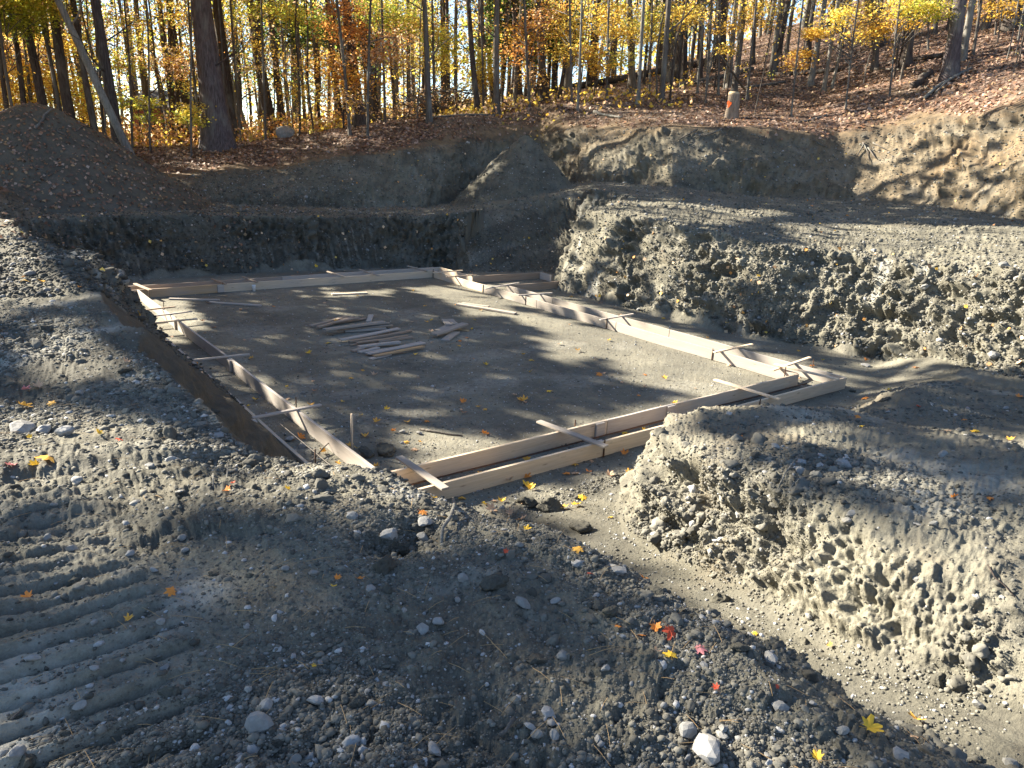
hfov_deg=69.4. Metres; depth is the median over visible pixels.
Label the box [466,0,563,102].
tree
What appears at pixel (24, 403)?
maple leaf
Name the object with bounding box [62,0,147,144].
tree
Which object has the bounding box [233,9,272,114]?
tree
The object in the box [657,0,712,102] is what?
tree
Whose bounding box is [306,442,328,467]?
stick
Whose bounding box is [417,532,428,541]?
stone
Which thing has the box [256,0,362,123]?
tree
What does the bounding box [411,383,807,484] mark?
reinforcing bar
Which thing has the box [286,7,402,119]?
tree
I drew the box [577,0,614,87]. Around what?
tree
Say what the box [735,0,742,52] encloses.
tree
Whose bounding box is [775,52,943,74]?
log
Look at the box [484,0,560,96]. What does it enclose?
tree
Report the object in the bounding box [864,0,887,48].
tree
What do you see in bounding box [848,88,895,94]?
branch
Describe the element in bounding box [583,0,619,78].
tree
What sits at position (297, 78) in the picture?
tree
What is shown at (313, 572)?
stone
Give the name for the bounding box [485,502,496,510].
maple leaf
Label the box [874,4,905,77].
sapling
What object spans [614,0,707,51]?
tree
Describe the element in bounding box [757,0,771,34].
tree
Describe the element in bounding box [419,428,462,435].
stick
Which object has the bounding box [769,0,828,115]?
tree
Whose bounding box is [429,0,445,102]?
tree
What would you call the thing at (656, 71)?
sapling
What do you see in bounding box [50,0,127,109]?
tree
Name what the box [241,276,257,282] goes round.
cross strip
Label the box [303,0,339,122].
tree
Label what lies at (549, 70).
tree
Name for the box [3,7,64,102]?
tree
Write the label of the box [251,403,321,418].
cross strip
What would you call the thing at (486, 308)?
plank
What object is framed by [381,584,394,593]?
soil clod
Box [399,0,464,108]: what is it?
tree
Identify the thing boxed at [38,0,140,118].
tree
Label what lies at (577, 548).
maple leaf
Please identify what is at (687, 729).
stone
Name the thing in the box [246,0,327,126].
tree
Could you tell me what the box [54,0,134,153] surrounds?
tree
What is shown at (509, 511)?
maple leaf
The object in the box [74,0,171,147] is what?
tree
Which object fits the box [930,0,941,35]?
tree
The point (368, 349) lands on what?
plank
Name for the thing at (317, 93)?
tree
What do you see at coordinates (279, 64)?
tree
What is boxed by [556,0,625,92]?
tree
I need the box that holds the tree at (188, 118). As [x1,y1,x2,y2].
[164,0,216,156]
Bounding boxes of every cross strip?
[133,283,151,290]
[146,306,174,309]
[155,318,197,322]
[157,311,191,315]
[193,353,249,360]
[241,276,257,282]
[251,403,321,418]
[358,269,379,275]
[395,455,448,490]
[432,270,462,272]
[446,274,476,276]
[484,282,518,288]
[517,292,552,295]
[536,420,608,447]
[599,313,633,319]
[713,343,753,352]
[713,379,780,399]
[770,356,811,370]
[773,363,839,380]
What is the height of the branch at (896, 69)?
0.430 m
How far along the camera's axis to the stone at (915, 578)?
4.14 m
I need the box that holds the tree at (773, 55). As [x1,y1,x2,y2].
[766,0,800,78]
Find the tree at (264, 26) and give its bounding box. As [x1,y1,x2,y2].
[192,0,325,103]
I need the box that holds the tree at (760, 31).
[757,2,762,37]
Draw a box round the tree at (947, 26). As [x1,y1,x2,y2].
[925,0,952,30]
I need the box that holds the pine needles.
[8,349,938,767]
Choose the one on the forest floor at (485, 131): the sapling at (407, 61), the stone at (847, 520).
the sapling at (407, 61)
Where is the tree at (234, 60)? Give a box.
[192,0,273,141]
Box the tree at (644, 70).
[618,0,675,84]
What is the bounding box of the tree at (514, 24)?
[504,0,543,99]
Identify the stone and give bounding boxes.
[0,748,8,757]
[6,744,26,757]
[9,419,35,433]
[23,654,40,660]
[36,424,50,433]
[43,533,51,539]
[54,425,74,435]
[65,545,77,550]
[71,476,82,483]
[72,700,86,709]
[75,390,83,394]
[90,619,98,625]
[125,550,134,556]
[129,499,140,505]
[146,462,154,467]
[150,567,157,571]
[156,618,164,624]
[159,663,169,669]
[177,534,186,540]
[181,547,188,552]
[244,686,251,692]
[244,711,273,732]
[259,698,272,709]
[281,565,289,570]
[285,436,294,440]
[288,753,301,763]
[298,442,306,448]
[306,695,322,704]
[308,570,318,575]
[346,511,357,519]
[365,699,375,706]
[366,584,375,591]
[380,528,397,539]
[416,623,428,634]
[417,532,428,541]
[418,516,432,526]
[428,741,440,756]
[432,617,443,624]
[458,573,468,582]
[480,572,508,590]
[515,542,523,546]
[515,596,530,608]
[524,722,535,729]
[530,729,543,738]
[541,705,554,717]
[547,719,555,726]
[550,597,560,603]
[550,729,559,740]
[555,649,566,659]
[594,734,600,742]
[601,664,609,671]
[609,564,626,574]
[679,721,696,738]
[685,496,692,501]
[689,520,694,526]
[692,733,719,765]
[700,661,707,666]
[716,730,728,739]
[718,724,727,732]
[764,650,777,663]
[771,443,779,448]
[771,700,789,711]
[795,466,804,473]
[805,613,811,619]
[809,700,817,705]
[835,725,849,734]
[841,516,851,523]
[846,510,855,516]
[893,746,908,759]
[912,576,918,582]
[920,284,928,289]
[929,520,937,526]
[938,450,947,456]
[972,593,979,598]
[972,699,984,708]
[987,350,999,358]
[998,261,1009,267]
[1002,757,1018,766]
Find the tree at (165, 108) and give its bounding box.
[139,0,173,141]
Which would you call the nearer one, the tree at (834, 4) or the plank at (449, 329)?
the plank at (449, 329)
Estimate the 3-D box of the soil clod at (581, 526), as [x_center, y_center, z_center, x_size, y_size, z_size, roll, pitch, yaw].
[0.597,1.259,6.483,0.240,0.112,0.181,0,7,40]
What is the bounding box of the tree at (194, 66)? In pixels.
[143,0,235,141]
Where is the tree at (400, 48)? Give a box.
[335,0,436,108]
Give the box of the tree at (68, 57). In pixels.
[43,0,126,120]
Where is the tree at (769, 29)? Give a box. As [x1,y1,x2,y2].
[765,0,776,34]
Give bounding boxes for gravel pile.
[449,135,574,205]
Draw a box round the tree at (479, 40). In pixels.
[451,0,493,103]
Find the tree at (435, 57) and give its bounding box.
[394,0,476,115]
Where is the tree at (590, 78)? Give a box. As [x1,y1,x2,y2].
[582,0,646,81]
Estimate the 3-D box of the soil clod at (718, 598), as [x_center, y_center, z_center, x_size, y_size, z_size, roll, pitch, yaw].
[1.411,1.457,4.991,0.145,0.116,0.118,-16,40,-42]
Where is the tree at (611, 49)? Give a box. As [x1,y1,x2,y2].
[586,1,617,75]
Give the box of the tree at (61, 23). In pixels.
[10,0,130,74]
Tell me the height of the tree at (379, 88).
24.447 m
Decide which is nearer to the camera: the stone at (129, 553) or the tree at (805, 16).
the stone at (129, 553)
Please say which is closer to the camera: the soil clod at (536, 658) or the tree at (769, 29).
the soil clod at (536, 658)
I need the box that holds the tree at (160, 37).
[128,0,193,89]
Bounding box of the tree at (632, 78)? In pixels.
[625,0,636,94]
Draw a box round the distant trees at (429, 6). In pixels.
[6,0,856,117]
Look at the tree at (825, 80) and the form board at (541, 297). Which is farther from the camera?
the tree at (825, 80)
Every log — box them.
[433,114,494,117]
[573,58,704,88]
[668,67,753,87]
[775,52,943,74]
[909,69,933,88]
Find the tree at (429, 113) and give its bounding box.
[407,0,458,122]
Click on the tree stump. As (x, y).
(732, 108)
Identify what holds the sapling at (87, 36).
on the forest floor at (485, 131)
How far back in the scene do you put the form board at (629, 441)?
8.77 m
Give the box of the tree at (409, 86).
[401,0,417,115]
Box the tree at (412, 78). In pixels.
[400,0,449,97]
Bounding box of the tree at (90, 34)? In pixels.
[65,1,123,111]
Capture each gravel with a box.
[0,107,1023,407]
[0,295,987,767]
[132,260,956,521]
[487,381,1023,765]
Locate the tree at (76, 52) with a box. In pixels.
[48,0,123,125]
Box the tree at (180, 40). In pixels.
[151,0,192,110]
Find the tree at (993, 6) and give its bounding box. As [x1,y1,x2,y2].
[945,0,1023,34]
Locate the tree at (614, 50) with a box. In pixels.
[612,0,620,76]
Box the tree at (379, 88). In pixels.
[352,0,418,109]
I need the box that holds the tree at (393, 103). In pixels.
[385,0,396,117]
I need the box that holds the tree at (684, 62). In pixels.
[634,0,718,78]
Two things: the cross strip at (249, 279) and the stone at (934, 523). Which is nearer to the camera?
the stone at (934, 523)
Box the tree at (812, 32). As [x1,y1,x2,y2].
[793,0,927,109]
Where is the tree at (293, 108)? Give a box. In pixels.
[239,0,374,127]
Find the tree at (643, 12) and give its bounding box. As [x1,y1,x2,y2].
[631,0,660,103]
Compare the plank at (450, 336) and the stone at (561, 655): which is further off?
the plank at (450, 336)
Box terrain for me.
[0,107,1023,767]
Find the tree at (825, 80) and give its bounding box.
[815,0,839,91]
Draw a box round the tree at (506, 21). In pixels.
[486,0,559,101]
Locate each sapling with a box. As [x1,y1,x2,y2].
[6,6,33,94]
[30,0,70,108]
[63,0,108,125]
[64,2,96,123]
[78,0,119,137]
[78,2,94,106]
[82,9,128,134]
[103,2,146,141]
[110,0,129,133]
[110,0,145,144]
[132,0,157,138]
[144,0,185,142]
[156,3,183,136]
[157,7,192,141]
[170,0,197,129]
[172,0,197,79]
[193,0,245,88]
[229,2,253,141]
[232,0,245,115]
[234,16,258,140]
[245,0,276,137]
[260,13,294,112]
[270,2,295,127]
[272,7,296,120]
[274,0,296,122]
[275,0,329,131]
[280,0,314,135]
[283,0,299,135]
[289,6,307,123]
[321,15,342,124]
[322,0,371,128]
[325,1,346,119]
[367,1,392,98]
[384,1,421,119]
[386,5,405,97]
[388,1,422,117]
[403,1,431,118]
[406,2,436,117]
[487,0,521,102]
[529,0,535,97]
[545,0,572,98]
[556,0,588,98]
[574,0,596,95]
[576,0,587,100]
[577,0,601,99]
[588,0,603,97]
[624,0,638,88]
[648,0,683,100]
[648,0,695,100]
[652,0,678,83]
[677,0,698,88]
[681,0,710,91]
[705,1,727,88]
[707,0,730,86]
[707,2,722,90]
[717,0,747,102]
[720,0,742,89]
[750,0,782,113]
[760,0,793,82]
[801,0,834,81]
[863,0,891,83]
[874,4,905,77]
[889,0,915,79]
[913,7,929,72]
[927,0,938,49]
[990,0,1003,41]
[1004,0,1022,58]
[1012,14,1023,60]
[1012,24,1023,73]
[1014,25,1023,55]
[1017,7,1023,39]
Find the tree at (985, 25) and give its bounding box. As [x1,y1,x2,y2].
[978,0,996,30]
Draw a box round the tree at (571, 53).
[527,0,622,103]
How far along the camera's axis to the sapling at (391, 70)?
40.68 m
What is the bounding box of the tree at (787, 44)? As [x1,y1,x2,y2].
[783,0,799,53]
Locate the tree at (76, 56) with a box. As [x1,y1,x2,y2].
[60,2,92,121]
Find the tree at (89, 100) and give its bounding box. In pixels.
[70,0,110,130]
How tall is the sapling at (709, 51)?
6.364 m
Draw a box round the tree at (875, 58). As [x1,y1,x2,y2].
[869,0,883,70]
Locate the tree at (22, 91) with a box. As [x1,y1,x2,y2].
[1,5,26,103]
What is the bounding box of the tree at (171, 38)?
[114,0,232,143]
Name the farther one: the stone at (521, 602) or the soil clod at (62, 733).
the stone at (521, 602)
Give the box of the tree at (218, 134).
[192,0,243,151]
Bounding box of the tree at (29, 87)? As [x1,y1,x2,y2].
[0,26,89,115]
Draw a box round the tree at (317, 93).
[308,1,328,126]
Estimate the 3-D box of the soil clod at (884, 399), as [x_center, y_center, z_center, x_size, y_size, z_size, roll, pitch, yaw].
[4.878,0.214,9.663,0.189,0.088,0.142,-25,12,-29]
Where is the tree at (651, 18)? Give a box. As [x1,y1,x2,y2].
[621,0,713,96]
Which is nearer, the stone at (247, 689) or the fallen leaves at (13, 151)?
the stone at (247, 689)
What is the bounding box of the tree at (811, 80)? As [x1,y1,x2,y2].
[806,0,848,86]
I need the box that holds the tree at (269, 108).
[228,0,276,134]
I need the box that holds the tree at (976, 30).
[970,0,982,55]
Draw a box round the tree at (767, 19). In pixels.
[731,0,785,26]
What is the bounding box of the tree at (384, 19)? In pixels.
[339,0,444,121]
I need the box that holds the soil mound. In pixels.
[0,103,215,213]
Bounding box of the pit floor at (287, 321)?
[128,258,963,521]
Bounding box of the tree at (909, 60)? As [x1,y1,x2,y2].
[896,2,917,68]
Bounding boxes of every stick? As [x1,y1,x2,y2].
[10,709,21,719]
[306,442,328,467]
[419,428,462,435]
[440,497,455,542]
[498,716,516,736]
[696,128,722,137]
[777,457,800,488]
[787,474,812,492]
[987,564,1014,596]
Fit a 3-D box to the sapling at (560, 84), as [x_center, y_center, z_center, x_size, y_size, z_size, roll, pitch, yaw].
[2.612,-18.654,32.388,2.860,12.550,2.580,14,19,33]
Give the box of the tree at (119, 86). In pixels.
[84,0,156,130]
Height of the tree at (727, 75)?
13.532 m
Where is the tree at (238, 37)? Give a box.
[188,3,250,70]
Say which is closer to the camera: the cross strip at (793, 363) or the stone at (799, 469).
the stone at (799, 469)
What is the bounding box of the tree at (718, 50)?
[650,0,750,103]
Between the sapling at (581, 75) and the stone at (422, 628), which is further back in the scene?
the sapling at (581, 75)
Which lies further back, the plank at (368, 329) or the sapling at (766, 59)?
the sapling at (766, 59)
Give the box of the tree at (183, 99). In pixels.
[157,0,197,141]
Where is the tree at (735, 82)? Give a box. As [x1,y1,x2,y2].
[713,0,747,91]
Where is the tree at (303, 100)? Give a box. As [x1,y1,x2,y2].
[288,0,313,127]
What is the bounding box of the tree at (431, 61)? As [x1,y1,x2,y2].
[390,0,465,91]
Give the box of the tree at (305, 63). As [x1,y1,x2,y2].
[286,0,329,120]
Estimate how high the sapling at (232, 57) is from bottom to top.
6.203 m
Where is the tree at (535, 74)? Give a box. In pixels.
[533,60,558,91]
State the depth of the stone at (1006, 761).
3.21 m
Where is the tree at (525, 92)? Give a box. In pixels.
[500,6,532,96]
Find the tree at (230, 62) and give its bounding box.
[186,0,253,91]
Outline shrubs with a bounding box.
[365,63,523,122]
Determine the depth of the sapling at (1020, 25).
29.28 m
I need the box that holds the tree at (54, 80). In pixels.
[0,7,61,110]
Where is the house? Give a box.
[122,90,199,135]
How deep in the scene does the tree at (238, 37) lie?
52.63 m
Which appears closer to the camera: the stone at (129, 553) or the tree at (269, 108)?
the stone at (129, 553)
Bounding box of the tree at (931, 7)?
[856,0,975,96]
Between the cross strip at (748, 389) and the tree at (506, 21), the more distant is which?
the tree at (506, 21)
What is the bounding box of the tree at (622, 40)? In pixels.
[599,2,625,74]
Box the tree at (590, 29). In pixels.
[561,2,626,72]
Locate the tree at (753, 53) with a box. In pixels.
[751,0,760,64]
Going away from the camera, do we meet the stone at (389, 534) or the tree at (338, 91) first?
the stone at (389, 534)
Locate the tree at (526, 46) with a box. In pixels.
[483,0,568,107]
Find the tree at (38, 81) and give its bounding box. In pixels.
[18,3,47,105]
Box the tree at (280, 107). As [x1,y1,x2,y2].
[264,0,286,125]
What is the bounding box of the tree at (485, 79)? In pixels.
[449,0,515,113]
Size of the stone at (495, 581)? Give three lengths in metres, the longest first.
0.114 x 0.079 x 0.073 m
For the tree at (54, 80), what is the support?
on the forest floor at (485, 131)
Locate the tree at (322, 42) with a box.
[281,0,382,118]
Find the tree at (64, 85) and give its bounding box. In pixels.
[34,0,75,118]
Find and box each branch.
[35,108,52,128]
[593,102,622,118]
[695,81,749,87]
[700,21,745,89]
[750,81,785,87]
[795,114,826,121]
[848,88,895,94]
[874,68,928,69]
[923,58,972,98]
[935,70,962,92]
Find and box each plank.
[168,298,219,300]
[209,301,261,306]
[309,315,349,326]
[316,316,354,327]
[322,321,385,330]
[331,292,367,294]
[332,317,359,322]
[337,318,366,323]
[337,324,392,330]
[339,327,399,340]
[344,327,385,332]
[348,330,411,342]
[349,341,377,345]
[350,347,364,352]
[356,335,408,343]
[357,341,400,347]
[357,346,379,353]
[364,341,425,354]
[366,314,372,321]
[368,354,391,359]
[373,345,424,356]
[378,336,412,342]
[430,322,467,335]
[434,325,449,330]
[441,319,452,325]
[441,331,459,341]
[448,319,457,324]
[456,303,516,314]
[462,302,489,306]
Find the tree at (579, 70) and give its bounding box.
[574,0,602,110]
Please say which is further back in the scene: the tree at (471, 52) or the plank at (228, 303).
the tree at (471, 52)
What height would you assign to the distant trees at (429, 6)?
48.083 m
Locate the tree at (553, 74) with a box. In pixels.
[546,0,600,91]
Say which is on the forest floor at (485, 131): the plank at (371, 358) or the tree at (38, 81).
the tree at (38, 81)
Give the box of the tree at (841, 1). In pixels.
[830,0,842,32]
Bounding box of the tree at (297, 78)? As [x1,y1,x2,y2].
[252,0,341,133]
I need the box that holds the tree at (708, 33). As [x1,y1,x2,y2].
[704,0,728,71]
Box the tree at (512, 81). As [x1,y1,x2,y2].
[501,3,537,95]
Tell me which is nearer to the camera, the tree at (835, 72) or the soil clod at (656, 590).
the soil clod at (656, 590)
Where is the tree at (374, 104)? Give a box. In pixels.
[354,0,386,122]
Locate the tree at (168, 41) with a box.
[78,0,246,133]
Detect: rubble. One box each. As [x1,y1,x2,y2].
[0,311,950,767]
[75,351,954,767]
[489,382,1023,767]
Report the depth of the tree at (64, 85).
26.47 m
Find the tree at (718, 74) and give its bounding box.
[716,0,727,94]
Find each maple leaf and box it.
[18,401,31,406]
[19,590,32,596]
[28,458,38,464]
[31,379,42,386]
[34,455,53,462]
[124,613,132,620]
[163,586,175,595]
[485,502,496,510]
[505,507,514,514]
[526,483,534,488]
[572,546,583,552]
[577,494,586,500]
[605,470,613,476]
[649,621,661,631]
[662,619,675,639]
[662,650,676,657]
[695,644,707,654]
[810,749,823,760]
[859,714,883,732]
[908,711,925,719]
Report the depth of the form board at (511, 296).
17.33 m
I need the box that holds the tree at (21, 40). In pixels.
[2,6,91,98]
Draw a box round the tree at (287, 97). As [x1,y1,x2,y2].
[275,0,301,127]
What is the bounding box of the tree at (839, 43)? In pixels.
[836,0,847,50]
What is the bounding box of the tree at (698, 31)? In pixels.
[676,0,705,79]
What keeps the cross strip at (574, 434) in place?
on the form board at (463, 485)
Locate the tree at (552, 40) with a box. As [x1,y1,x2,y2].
[534,0,601,90]
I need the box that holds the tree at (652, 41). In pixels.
[622,0,661,69]
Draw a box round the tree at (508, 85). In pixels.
[502,3,532,96]
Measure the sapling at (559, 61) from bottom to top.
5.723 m
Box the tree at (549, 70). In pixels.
[529,0,558,91]
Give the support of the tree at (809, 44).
on the forest floor at (485, 131)
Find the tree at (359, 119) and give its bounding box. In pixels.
[333,0,368,127]
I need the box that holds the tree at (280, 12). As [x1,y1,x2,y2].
[233,0,336,139]
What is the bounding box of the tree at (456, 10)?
[404,0,506,100]
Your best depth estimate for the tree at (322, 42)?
41.44 m
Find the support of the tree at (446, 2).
on the forest floor at (485, 131)
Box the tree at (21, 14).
[0,0,83,105]
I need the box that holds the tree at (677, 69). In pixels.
[673,0,709,83]
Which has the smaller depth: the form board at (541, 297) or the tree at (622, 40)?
the form board at (541, 297)
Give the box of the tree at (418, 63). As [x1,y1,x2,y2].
[401,0,462,85]
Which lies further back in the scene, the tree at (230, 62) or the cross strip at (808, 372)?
the tree at (230, 62)
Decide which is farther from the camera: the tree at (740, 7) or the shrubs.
the tree at (740, 7)
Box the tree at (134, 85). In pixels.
[123,2,142,94]
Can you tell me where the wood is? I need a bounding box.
[6,0,854,129]
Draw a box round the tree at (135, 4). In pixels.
[49,0,187,142]
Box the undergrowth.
[76,56,695,146]
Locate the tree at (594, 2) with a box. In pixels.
[563,0,624,80]
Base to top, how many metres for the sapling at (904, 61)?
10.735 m
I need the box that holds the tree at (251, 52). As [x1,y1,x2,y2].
[224,2,288,91]
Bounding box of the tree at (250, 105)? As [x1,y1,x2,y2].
[226,0,252,126]
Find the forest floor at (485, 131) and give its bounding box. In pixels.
[0,0,1023,193]
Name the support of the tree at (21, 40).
on the forest floor at (485, 131)
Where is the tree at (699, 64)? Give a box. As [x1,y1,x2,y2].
[696,0,705,93]
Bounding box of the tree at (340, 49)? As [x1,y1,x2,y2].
[295,2,389,114]
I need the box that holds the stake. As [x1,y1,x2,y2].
[351,414,352,449]
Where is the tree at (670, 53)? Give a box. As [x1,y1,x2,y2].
[666,0,700,82]
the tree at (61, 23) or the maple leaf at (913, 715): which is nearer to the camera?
the maple leaf at (913, 715)
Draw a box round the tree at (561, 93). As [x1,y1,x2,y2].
[544,0,599,95]
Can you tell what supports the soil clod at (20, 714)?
on the terrain
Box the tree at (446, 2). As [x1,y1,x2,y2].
[408,0,487,102]
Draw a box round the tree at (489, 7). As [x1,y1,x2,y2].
[435,0,558,98]
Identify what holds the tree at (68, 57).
on the forest floor at (485, 131)
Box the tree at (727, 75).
[716,0,738,87]
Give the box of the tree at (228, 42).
[179,5,263,81]
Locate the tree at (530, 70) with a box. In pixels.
[529,1,553,92]
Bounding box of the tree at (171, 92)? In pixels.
[146,0,181,139]
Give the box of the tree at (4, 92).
[0,1,25,108]
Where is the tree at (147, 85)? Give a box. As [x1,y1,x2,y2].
[118,0,156,141]
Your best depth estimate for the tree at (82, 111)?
30.76 m
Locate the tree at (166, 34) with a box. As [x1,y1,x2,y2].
[141,0,185,86]
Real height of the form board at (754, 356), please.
0.190 m
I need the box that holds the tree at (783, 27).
[764,0,820,72]
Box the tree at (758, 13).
[748,0,769,45]
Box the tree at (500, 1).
[458,0,511,92]
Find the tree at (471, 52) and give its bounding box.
[443,0,481,112]
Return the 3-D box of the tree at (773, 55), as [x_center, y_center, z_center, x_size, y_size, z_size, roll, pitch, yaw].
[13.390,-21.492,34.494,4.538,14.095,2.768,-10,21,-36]
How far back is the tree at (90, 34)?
66.05 m
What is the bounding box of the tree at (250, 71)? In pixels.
[236,0,275,102]
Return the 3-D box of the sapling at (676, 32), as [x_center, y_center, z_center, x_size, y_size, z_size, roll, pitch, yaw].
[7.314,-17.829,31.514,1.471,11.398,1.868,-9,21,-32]
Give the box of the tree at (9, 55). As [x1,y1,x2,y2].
[1,0,84,81]
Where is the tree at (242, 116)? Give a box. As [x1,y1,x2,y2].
[211,0,249,135]
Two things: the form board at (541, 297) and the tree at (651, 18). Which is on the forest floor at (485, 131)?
the tree at (651, 18)
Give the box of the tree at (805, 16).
[801,0,810,27]
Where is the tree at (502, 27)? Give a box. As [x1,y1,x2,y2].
[466,0,559,94]
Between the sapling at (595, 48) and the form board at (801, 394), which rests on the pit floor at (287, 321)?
the form board at (801, 394)
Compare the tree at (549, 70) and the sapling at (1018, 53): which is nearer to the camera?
the sapling at (1018, 53)
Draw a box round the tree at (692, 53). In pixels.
[661,0,708,73]
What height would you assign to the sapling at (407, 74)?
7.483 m
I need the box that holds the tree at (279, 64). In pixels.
[241,2,305,121]
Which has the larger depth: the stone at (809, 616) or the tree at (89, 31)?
the tree at (89, 31)
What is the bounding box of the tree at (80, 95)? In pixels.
[2,3,128,112]
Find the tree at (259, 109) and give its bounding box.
[223,3,309,131]
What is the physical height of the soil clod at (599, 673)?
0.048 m
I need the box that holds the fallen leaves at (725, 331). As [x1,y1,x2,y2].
[20,136,1023,372]
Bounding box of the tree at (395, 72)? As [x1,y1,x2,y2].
[358,0,422,115]
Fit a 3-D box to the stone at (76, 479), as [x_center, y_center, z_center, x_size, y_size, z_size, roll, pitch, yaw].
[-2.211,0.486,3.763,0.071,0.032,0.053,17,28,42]
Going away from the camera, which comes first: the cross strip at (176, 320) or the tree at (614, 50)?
the cross strip at (176, 320)
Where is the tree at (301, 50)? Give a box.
[249,0,338,85]
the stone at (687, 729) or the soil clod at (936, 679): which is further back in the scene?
the soil clod at (936, 679)
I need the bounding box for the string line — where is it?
[281,424,329,464]
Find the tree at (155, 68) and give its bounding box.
[108,0,197,144]
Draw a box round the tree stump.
[724,91,739,118]
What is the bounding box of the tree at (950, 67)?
[937,0,966,81]
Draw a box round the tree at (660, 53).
[658,0,665,67]
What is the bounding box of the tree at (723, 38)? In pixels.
[709,0,729,72]
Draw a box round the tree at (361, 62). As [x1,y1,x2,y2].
[319,0,417,110]
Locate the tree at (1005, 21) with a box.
[998,0,1023,31]
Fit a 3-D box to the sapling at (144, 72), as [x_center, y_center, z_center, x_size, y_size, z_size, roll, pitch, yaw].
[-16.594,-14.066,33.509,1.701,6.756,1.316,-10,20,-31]
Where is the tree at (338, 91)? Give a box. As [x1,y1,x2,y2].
[312,0,341,121]
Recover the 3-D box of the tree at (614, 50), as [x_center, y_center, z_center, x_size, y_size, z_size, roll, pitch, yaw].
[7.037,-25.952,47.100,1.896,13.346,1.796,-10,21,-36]
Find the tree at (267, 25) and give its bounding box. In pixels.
[149,0,315,125]
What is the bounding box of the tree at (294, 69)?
[266,2,328,121]
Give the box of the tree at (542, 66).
[534,0,564,101]
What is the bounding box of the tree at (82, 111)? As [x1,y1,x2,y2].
[49,4,148,133]
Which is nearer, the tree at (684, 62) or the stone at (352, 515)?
the stone at (352, 515)
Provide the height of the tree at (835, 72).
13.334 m
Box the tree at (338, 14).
[289,0,399,135]
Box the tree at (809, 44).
[765,0,841,70]
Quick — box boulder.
[275,126,294,137]
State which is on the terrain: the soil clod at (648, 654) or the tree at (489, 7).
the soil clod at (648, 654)
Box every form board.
[129,277,281,289]
[137,284,223,296]
[137,290,177,328]
[165,338,245,407]
[177,321,232,371]
[224,271,432,291]
[231,360,373,468]
[244,407,308,463]
[282,267,438,279]
[392,419,606,483]
[418,439,603,498]
[433,271,484,291]
[439,267,473,281]
[473,272,543,282]
[483,285,537,307]
[506,285,552,303]
[508,281,559,290]
[537,300,616,330]
[540,272,551,281]
[553,298,670,336]
[603,400,758,455]
[606,403,675,433]
[616,322,714,359]
[669,330,843,382]
[674,374,798,413]
[713,350,797,378]
[758,377,846,404]
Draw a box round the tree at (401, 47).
[373,4,438,114]
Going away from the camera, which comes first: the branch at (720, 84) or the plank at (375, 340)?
the plank at (375, 340)
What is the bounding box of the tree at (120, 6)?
[73,0,178,99]
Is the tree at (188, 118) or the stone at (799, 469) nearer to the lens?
the stone at (799, 469)
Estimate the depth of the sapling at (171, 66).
34.17 m
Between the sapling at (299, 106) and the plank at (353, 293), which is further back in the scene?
the sapling at (299, 106)
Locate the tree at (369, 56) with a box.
[314,0,435,137]
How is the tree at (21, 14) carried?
on the forest floor at (485, 131)
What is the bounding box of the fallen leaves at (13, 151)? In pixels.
[0,101,334,268]
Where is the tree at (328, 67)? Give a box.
[314,1,340,118]
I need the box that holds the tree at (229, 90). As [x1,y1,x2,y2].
[212,0,248,142]
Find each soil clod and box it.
[7,711,24,719]
[17,752,36,767]
[59,730,73,736]
[67,573,81,585]
[88,476,97,482]
[117,367,132,374]
[157,686,181,699]
[207,571,218,575]
[245,573,253,577]
[271,739,283,747]
[348,694,366,708]
[358,446,374,458]
[372,553,396,575]
[376,442,395,456]
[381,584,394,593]
[392,543,409,555]
[408,550,418,557]
[419,506,435,510]
[424,526,435,536]
[442,541,450,546]
[514,496,538,507]
[516,534,529,541]
[526,653,548,664]
[536,497,563,512]
[569,520,592,533]
[594,667,605,678]
[602,605,617,617]
[639,648,654,661]
[649,585,663,594]
[701,681,711,690]
[707,427,716,432]
[711,592,730,603]
[730,642,751,651]
[800,637,808,644]
[806,610,814,620]
[835,738,847,759]
[846,709,860,719]
[879,397,890,401]
[930,672,944,688]
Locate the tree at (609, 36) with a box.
[573,0,663,100]
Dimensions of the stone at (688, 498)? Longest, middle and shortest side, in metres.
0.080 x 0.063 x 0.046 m
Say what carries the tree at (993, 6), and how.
on the forest floor at (485, 131)
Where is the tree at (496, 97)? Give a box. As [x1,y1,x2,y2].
[462,0,500,114]
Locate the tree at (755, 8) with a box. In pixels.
[722,0,791,99]
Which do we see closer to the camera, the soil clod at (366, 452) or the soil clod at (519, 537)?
the soil clod at (519, 537)
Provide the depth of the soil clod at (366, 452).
8.19 m
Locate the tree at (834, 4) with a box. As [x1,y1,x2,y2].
[826,0,835,27]
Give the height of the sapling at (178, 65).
11.264 m
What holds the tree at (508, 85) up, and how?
on the forest floor at (485, 131)
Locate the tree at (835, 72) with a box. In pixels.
[829,0,861,88]
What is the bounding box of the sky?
[9,0,855,130]
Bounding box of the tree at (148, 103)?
[125,0,177,150]
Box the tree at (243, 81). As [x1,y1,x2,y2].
[151,0,297,127]
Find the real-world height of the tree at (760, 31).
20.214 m
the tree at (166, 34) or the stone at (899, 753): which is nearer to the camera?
the stone at (899, 753)
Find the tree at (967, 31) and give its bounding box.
[960,0,975,60]
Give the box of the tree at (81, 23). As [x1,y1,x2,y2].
[4,3,118,94]
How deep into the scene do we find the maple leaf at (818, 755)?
2.09 m
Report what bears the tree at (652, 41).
on the forest floor at (485, 131)
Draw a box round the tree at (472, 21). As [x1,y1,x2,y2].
[415,0,526,81]
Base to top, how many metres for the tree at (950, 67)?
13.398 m
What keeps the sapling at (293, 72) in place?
on the forest floor at (485, 131)
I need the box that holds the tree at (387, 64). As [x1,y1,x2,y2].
[353,1,404,93]

